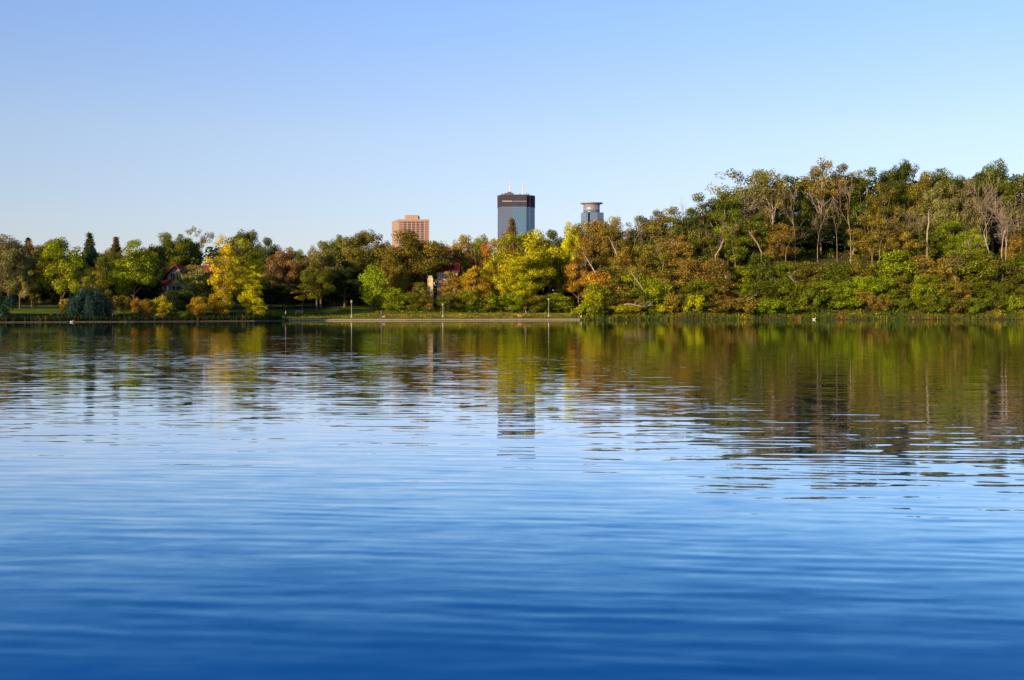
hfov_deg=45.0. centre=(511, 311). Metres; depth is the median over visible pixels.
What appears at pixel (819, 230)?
bare tree
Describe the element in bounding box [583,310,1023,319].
shore weeds
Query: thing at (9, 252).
broadleaf tree
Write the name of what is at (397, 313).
footpath
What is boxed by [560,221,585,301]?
broadleaf tree
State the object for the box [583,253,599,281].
leaning trunk
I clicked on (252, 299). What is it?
bush
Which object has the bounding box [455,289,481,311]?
bush
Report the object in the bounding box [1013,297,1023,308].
bush
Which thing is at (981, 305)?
bush
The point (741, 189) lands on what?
broadleaf tree
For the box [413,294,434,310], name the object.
bush
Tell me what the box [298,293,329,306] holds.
bush
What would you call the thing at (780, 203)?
broadleaf tree
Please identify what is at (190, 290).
bush
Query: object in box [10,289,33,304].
bush
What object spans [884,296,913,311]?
bush
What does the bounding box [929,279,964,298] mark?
bush
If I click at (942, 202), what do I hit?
woodland tree
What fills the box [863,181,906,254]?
woodland tree
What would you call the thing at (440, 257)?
broadleaf tree
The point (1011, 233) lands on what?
bare tree
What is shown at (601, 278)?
bush
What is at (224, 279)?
poplar tree
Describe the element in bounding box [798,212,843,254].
woodland tree
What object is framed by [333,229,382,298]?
oak tree
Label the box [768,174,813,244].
woodland tree
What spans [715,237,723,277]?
leaning trunk
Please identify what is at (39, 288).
bush
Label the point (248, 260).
poplar tree
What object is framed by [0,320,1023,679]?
water
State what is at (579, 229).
broadleaf tree
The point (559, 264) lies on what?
broadleaf tree
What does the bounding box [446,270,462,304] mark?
tree
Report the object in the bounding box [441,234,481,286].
broadleaf tree
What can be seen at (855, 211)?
woodland tree
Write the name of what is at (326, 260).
broadleaf tree
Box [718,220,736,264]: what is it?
bare tree
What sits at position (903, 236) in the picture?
tree
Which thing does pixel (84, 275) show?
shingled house
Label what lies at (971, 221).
woodland tree
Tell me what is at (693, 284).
bush
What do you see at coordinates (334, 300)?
bush
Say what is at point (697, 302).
bush
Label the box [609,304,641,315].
bush
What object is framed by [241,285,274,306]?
bush
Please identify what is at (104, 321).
shore kerb
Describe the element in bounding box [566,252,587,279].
bare tree
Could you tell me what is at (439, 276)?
window
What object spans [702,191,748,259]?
woodland tree
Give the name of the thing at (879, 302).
bush
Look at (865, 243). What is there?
tree
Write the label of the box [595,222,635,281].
woodland tree
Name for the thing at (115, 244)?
spruce tree
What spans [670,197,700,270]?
bare tree
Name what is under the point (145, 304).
bush
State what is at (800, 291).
bush
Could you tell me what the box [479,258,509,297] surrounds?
tree
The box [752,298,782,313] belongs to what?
bush
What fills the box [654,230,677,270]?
bare tree
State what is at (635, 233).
woodland tree
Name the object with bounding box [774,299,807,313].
bush
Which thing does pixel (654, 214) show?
woodland tree
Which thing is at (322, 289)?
broadleaf tree
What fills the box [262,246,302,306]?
broadleaf tree
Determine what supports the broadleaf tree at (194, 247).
on the ground at (366, 307)
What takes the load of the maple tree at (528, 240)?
on the ground at (366, 307)
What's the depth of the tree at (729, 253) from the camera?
319.61 m
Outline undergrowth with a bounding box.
[5,247,1023,319]
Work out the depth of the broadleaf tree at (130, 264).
261.02 m
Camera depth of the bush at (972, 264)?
312.44 m
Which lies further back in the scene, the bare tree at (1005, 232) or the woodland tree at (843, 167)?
the woodland tree at (843, 167)
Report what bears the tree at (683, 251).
on the ground at (366, 307)
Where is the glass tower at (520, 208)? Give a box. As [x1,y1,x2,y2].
[497,181,534,250]
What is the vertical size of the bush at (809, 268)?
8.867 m
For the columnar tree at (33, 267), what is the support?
on the ground at (366, 307)
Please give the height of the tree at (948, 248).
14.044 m
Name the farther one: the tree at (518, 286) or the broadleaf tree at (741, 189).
the broadleaf tree at (741, 189)
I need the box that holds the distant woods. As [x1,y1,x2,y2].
[35,173,1023,296]
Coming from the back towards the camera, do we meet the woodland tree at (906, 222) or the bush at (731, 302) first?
the woodland tree at (906, 222)
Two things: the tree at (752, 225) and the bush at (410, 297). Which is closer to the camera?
the bush at (410, 297)
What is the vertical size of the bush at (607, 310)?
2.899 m
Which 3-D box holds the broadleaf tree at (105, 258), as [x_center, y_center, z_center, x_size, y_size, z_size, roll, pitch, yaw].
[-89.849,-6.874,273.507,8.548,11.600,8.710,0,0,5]
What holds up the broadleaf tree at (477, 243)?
on the ground at (366, 307)
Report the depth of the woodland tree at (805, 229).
338.94 m
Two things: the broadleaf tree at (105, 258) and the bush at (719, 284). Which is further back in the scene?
the bush at (719, 284)
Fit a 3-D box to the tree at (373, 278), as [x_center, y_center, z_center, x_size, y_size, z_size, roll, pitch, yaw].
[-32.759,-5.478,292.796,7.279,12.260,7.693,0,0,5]
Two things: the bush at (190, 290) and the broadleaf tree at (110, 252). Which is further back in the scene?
the broadleaf tree at (110, 252)
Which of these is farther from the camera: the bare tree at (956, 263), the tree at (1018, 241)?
the tree at (1018, 241)
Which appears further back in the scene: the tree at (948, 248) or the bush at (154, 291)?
the tree at (948, 248)
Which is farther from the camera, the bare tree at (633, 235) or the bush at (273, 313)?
the bare tree at (633, 235)
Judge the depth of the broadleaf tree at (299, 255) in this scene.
336.93 m
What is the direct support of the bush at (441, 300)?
on the ground at (366, 307)
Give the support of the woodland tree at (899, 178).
on the ground at (366, 307)
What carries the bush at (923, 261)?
on the ground at (366, 307)
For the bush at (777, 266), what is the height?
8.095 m
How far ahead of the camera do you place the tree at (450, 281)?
300.12 m
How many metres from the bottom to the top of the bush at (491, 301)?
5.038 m
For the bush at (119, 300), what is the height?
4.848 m
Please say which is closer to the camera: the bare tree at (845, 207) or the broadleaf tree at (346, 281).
the broadleaf tree at (346, 281)
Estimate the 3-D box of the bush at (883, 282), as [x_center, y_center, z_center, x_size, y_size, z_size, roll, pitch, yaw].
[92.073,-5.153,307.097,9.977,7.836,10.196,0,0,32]
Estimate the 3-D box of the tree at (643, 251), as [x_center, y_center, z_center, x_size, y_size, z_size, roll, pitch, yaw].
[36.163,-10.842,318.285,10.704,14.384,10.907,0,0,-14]
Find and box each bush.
[0,281,10,298]
[0,293,17,316]
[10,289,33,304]
[23,282,55,304]
[37,288,67,304]
[62,280,81,300]
[63,285,116,317]
[97,284,116,298]
[107,294,132,313]
[113,283,143,299]
[124,298,141,311]
[135,280,165,301]
[137,299,153,316]
[151,295,171,317]
[164,290,184,313]
[172,312,192,318]
[175,281,210,311]
[186,297,211,315]
[188,274,230,312]
[208,288,234,315]
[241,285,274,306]
[241,292,267,317]
[262,285,289,306]
[263,310,279,316]
[285,285,306,306]
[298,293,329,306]
[318,287,351,306]
[341,288,367,305]
[379,287,407,310]
[398,291,421,310]
[409,281,430,306]
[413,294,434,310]
[434,294,464,311]
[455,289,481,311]
[477,293,503,311]
[498,292,527,311]
[521,294,549,311]
[544,292,573,312]
[574,299,605,318]
[580,283,610,311]
[583,270,620,304]
[585,265,630,298]
[593,306,615,314]
[600,291,634,308]
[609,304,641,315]
[617,267,647,302]
[618,287,655,309]
[632,295,652,314]
[633,269,680,301]
[641,277,674,309]
[648,304,673,313]
[662,289,703,304]
[662,292,687,312]
[671,259,702,293]
[680,278,715,304]
[681,293,704,311]
[697,256,732,294]
[702,300,734,312]
[704,276,739,303]
[715,296,749,315]
[726,265,754,286]
[729,298,765,315]
[731,283,756,298]
[743,252,773,286]
[743,280,784,302]
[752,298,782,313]
[764,260,799,288]
[765,277,804,307]
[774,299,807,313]
[780,285,819,304]
[791,260,831,285]
[797,286,819,313]
[806,279,842,300]
[811,291,847,308]
[813,262,855,287]
[827,280,857,302]
[828,297,863,311]
[840,261,874,287]
[840,275,882,298]
[853,291,875,310]
[865,275,900,300]
[867,262,893,287]
[869,296,892,311]
[870,249,922,285]
[880,276,912,298]
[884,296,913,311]
[900,253,938,284]
[905,273,944,301]
[908,301,934,311]
[920,292,953,311]
[926,256,959,282]
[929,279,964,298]
[943,298,969,314]
[947,249,1000,287]
[949,281,972,304]
[963,297,986,312]
[966,282,989,298]
[971,258,1023,291]
[980,289,1008,308]
[991,282,1016,297]
[999,250,1023,289]
[1001,295,1023,311]
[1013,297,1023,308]
[1015,283,1023,297]
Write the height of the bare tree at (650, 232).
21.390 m
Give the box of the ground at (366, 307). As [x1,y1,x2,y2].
[0,253,1023,322]
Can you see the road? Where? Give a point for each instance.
(221, 307)
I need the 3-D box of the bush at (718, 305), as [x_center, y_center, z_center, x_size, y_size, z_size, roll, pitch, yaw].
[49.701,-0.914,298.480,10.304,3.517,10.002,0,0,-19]
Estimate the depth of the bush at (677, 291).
301.07 m
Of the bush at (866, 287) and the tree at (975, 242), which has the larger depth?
the tree at (975, 242)
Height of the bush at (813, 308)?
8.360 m
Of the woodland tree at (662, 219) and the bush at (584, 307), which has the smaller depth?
the bush at (584, 307)
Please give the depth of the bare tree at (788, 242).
320.26 m
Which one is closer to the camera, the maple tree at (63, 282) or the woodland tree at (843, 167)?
the maple tree at (63, 282)
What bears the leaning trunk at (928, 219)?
on the ground at (366, 307)
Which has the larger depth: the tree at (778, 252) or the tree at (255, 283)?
the tree at (778, 252)
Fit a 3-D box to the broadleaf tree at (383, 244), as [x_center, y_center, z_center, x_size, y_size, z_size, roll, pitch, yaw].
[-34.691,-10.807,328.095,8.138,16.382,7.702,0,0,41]
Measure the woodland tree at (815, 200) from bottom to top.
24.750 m
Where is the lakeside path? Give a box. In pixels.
[288,319,579,319]
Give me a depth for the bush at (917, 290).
305.99 m
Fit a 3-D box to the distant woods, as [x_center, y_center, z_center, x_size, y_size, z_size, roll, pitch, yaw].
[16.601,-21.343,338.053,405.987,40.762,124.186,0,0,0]
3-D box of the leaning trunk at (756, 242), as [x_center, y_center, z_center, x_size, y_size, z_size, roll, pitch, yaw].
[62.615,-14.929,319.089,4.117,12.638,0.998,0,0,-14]
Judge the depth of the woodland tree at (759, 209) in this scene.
346.62 m
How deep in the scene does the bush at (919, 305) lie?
301.28 m
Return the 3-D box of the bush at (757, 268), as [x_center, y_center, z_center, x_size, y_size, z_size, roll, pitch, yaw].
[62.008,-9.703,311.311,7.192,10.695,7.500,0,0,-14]
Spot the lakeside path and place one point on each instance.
(433, 319)
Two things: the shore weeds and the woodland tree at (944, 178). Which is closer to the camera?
the shore weeds
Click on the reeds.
(66, 317)
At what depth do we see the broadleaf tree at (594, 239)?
327.36 m
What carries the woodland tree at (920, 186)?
on the ground at (366, 307)
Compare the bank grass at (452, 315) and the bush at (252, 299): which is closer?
the bush at (252, 299)
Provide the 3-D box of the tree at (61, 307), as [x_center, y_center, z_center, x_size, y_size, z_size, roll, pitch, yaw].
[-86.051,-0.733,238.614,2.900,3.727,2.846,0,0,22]
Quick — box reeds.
[0,312,281,321]
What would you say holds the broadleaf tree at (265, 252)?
on the ground at (366, 307)
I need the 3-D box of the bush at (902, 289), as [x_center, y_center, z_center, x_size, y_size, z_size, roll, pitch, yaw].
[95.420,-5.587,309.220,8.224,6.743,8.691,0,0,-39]
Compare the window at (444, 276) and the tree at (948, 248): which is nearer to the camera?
the window at (444, 276)
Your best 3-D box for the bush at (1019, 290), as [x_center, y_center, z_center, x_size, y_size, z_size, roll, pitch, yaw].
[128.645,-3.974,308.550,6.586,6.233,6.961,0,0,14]
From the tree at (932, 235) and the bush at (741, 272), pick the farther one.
the tree at (932, 235)
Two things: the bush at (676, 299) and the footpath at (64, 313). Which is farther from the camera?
the bush at (676, 299)
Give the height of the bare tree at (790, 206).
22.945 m
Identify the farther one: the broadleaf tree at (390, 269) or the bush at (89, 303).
the broadleaf tree at (390, 269)
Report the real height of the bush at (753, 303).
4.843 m
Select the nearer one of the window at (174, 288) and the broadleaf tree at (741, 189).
the window at (174, 288)
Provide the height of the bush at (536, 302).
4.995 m
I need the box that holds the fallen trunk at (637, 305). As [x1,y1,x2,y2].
[624,301,653,306]
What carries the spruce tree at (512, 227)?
on the ground at (366, 307)
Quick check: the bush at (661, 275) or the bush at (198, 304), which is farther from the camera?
the bush at (661, 275)
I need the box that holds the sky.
[0,0,1023,291]
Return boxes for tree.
[0,234,39,306]
[3,255,37,308]
[13,237,36,294]
[23,241,43,306]
[28,293,41,309]
[30,239,66,280]
[34,237,89,306]
[58,299,67,313]
[73,231,96,281]
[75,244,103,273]
[77,270,113,298]
[84,255,122,289]
[94,247,123,276]
[102,239,162,306]
[112,236,130,283]
[137,244,170,294]
[153,232,192,271]
[168,264,211,296]
[173,233,201,265]
[185,226,213,261]
[204,234,241,313]
[215,228,263,278]
[225,238,266,312]
[234,265,263,313]
[250,237,280,282]
[259,275,291,306]
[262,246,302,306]
[286,249,306,285]
[290,279,319,313]
[299,262,336,309]
[300,240,342,307]
[320,234,346,262]
[330,260,364,306]
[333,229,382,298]
[357,264,387,310]
[366,241,390,297]
[370,229,453,301]
[376,255,411,302]
[406,273,429,289]
[430,241,449,281]
[438,271,461,301]
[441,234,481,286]
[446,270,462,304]
[455,265,493,305]
[469,233,493,293]
[479,238,507,296]
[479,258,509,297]
[488,228,564,309]
[492,256,544,310]
[498,217,522,297]
[532,229,571,298]
[534,274,565,297]
[545,246,575,305]
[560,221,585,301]
[561,255,595,304]
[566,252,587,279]
[569,219,608,286]
[576,218,617,279]
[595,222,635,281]
[599,216,625,284]
[609,246,647,286]
[622,215,645,254]
[626,216,658,268]
[633,208,670,270]
[633,242,673,280]
[639,219,662,259]
[645,206,690,267]
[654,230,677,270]
[657,234,698,287]
[664,206,707,259]
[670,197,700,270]
[680,227,724,268]
[682,192,727,255]
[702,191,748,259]
[705,168,776,223]
[705,223,753,272]
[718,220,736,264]
[734,214,771,265]
[739,168,785,250]
[747,189,770,222]
[750,168,788,252]
[759,222,801,261]
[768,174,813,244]
[774,214,818,254]
[778,183,798,257]
[778,228,802,271]
[789,156,848,238]
[792,170,841,243]
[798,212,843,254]
[811,204,829,261]
[826,162,867,253]
[830,218,869,254]
[833,174,853,263]
[844,167,889,235]
[844,212,895,267]
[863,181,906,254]
[872,157,921,230]
[873,218,898,259]
[875,219,922,254]
[891,211,925,247]
[899,170,939,237]
[901,203,923,240]
[901,211,925,250]
[901,223,949,256]
[919,167,975,255]
[919,178,961,257]
[928,218,973,259]
[945,176,988,249]
[946,251,963,280]
[950,228,990,262]
[962,228,989,250]
[966,170,1023,283]
[971,158,1019,253]
[996,173,1023,251]
[998,219,1016,274]
[999,228,1023,270]
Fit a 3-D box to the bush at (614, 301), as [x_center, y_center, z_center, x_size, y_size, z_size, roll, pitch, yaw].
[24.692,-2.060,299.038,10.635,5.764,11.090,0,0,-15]
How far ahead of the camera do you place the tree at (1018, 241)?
323.50 m
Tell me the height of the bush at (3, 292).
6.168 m
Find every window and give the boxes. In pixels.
[172,286,179,291]
[437,272,441,278]
[442,272,446,278]
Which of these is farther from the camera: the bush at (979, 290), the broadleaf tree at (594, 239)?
the broadleaf tree at (594, 239)
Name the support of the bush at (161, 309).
on the ground at (366, 307)
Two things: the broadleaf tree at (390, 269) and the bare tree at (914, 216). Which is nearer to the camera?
the broadleaf tree at (390, 269)
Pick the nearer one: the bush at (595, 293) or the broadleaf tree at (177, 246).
the bush at (595, 293)
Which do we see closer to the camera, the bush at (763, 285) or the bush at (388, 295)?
the bush at (388, 295)
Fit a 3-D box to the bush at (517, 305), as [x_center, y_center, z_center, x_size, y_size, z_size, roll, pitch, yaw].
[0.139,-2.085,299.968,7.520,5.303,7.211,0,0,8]
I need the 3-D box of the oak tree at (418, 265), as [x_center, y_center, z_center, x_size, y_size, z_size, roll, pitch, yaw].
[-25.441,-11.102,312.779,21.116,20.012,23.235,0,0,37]
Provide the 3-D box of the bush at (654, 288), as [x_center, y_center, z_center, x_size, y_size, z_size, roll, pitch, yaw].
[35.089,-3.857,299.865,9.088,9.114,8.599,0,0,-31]
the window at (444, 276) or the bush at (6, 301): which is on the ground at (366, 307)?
the bush at (6, 301)
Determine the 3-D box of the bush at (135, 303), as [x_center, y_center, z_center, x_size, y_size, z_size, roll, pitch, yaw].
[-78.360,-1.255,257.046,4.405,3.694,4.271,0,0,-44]
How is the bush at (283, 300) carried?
on the ground at (366, 307)
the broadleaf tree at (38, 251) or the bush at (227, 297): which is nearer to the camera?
the bush at (227, 297)
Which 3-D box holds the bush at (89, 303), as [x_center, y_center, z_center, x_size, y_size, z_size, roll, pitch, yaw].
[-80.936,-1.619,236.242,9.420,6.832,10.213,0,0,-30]
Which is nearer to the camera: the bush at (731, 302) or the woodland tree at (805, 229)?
the bush at (731, 302)
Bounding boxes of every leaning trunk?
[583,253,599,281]
[609,238,618,293]
[627,267,644,292]
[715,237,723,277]
[749,230,761,274]
[924,210,932,268]
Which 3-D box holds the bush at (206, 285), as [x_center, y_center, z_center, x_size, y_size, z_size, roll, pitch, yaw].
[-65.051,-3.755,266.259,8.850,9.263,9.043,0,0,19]
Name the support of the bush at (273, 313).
on the ground at (366, 307)
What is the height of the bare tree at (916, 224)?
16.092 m
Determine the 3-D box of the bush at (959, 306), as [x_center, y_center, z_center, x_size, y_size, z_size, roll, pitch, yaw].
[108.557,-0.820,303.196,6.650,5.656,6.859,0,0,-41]
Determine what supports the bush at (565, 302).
on the ground at (366, 307)
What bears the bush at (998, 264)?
on the ground at (366, 307)
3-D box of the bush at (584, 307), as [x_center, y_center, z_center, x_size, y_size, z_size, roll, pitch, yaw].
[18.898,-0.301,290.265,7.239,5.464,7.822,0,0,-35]
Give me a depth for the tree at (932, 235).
326.19 m
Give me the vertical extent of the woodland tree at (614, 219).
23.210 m
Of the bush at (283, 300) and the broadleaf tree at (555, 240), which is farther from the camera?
the broadleaf tree at (555, 240)
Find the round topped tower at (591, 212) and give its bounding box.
[580,201,603,286]
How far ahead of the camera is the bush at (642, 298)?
294.47 m
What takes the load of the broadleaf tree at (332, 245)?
on the ground at (366, 307)
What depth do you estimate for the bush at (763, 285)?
302.01 m
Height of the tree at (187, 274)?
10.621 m
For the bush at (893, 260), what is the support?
on the ground at (366, 307)
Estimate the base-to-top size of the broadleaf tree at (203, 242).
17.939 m
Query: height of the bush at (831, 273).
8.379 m
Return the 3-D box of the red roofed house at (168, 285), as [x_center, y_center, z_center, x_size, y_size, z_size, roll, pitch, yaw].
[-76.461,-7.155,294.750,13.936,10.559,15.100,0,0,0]
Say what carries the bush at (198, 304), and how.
on the ground at (366, 307)
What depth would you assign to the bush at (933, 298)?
301.57 m
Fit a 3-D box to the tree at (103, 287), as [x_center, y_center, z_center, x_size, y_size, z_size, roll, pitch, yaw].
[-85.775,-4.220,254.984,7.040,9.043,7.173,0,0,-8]
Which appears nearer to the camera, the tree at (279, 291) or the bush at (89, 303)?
the bush at (89, 303)
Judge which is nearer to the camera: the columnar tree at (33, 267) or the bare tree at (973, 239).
the columnar tree at (33, 267)
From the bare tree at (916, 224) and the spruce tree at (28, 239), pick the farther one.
the bare tree at (916, 224)
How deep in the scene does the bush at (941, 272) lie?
312.22 m
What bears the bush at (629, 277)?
on the ground at (366, 307)
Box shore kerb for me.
[31,320,270,321]
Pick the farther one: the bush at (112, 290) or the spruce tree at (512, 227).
the spruce tree at (512, 227)
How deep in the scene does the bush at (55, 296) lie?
263.76 m
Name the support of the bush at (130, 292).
on the ground at (366, 307)
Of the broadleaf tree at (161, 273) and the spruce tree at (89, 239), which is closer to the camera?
the broadleaf tree at (161, 273)
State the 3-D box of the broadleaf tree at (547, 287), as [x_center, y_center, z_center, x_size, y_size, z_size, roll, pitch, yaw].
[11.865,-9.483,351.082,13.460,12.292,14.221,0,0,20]
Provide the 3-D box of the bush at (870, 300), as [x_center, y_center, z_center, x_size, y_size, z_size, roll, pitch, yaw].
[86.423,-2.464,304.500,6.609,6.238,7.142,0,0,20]
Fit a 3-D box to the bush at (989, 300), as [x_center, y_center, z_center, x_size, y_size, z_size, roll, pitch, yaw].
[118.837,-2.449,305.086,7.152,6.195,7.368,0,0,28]
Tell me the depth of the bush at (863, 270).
310.67 m
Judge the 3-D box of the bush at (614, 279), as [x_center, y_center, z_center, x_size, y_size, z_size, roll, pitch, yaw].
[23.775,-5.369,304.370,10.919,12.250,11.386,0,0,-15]
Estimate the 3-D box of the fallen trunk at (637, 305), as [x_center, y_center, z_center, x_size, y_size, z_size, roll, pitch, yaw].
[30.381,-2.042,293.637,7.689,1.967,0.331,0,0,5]
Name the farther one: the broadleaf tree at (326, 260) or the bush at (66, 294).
the broadleaf tree at (326, 260)
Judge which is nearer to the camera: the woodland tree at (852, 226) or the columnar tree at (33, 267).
the columnar tree at (33, 267)
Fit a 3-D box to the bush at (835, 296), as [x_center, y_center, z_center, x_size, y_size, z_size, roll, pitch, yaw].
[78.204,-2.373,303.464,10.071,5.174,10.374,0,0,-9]
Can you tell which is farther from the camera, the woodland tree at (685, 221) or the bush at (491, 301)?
the woodland tree at (685, 221)
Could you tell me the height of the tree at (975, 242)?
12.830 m
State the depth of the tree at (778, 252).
322.68 m
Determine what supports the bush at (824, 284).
on the ground at (366, 307)
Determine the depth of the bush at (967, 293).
306.16 m
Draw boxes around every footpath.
[11,313,289,314]
[294,313,561,313]
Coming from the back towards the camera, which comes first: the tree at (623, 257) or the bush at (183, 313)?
the tree at (623, 257)
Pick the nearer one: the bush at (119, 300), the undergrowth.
the bush at (119, 300)
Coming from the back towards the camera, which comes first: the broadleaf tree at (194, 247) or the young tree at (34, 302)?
the broadleaf tree at (194, 247)
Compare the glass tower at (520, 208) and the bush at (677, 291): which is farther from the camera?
the glass tower at (520, 208)
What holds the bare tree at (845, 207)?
on the ground at (366, 307)
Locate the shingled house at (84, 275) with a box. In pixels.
[76,263,108,286]
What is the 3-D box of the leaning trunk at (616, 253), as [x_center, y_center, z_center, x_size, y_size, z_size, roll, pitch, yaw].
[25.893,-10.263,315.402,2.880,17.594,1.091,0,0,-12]
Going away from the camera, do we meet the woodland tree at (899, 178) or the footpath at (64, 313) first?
the footpath at (64, 313)
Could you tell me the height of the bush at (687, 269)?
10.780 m
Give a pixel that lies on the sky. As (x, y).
(299, 124)
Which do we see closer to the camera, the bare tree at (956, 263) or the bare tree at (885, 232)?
the bare tree at (956, 263)
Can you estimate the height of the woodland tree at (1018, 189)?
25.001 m
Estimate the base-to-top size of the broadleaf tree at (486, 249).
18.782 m
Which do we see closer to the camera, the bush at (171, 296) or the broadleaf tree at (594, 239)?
the bush at (171, 296)
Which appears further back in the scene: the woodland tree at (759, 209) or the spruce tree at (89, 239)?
the woodland tree at (759, 209)
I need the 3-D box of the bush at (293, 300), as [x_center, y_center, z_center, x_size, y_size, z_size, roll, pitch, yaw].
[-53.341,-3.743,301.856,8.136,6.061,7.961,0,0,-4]
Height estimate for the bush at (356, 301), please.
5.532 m
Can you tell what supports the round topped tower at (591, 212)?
on the ground at (366, 307)
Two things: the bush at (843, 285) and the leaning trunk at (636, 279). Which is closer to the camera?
the leaning trunk at (636, 279)
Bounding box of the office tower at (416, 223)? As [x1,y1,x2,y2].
[392,215,428,290]
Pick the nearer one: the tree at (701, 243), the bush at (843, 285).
the bush at (843, 285)
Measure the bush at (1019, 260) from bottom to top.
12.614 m
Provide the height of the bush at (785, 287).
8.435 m
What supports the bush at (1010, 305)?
on the ground at (366, 307)
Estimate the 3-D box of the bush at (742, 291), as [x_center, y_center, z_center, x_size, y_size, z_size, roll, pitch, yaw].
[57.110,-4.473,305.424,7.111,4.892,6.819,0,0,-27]
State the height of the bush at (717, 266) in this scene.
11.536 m
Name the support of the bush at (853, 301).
on the ground at (366, 307)
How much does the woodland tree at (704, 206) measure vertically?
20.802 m
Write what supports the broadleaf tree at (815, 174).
on the ground at (366, 307)
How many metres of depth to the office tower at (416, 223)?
2600.00 m
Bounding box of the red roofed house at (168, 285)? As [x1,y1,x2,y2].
[155,259,226,300]
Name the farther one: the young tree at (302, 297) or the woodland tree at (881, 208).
the woodland tree at (881, 208)
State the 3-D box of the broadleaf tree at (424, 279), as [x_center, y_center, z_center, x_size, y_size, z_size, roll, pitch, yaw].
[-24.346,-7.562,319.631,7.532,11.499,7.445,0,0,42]
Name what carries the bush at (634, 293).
on the ground at (366, 307)
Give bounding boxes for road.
[11,306,340,308]
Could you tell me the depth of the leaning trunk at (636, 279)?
298.88 m
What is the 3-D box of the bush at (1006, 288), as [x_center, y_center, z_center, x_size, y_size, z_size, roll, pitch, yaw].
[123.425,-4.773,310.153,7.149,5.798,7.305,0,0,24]
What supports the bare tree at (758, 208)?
on the ground at (366, 307)
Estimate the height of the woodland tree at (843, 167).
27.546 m
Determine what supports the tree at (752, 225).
on the ground at (366, 307)
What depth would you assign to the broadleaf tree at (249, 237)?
309.73 m
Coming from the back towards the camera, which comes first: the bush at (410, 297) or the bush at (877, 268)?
the bush at (877, 268)
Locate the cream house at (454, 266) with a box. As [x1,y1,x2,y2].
[411,262,460,305]
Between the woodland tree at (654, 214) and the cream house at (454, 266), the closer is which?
the cream house at (454, 266)
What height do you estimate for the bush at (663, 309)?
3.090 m
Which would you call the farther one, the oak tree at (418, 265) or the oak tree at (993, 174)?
the oak tree at (993, 174)
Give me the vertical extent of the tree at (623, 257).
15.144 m
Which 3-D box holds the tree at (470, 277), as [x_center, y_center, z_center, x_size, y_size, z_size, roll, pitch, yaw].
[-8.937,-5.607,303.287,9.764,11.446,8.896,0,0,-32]
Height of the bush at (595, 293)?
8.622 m
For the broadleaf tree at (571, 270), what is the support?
on the ground at (366, 307)
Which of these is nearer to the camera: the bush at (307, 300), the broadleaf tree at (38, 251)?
the broadleaf tree at (38, 251)
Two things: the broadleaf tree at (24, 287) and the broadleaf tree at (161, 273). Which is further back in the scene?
the broadleaf tree at (161, 273)
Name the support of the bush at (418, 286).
on the ground at (366, 307)
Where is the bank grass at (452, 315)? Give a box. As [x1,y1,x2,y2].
[287,312,576,317]

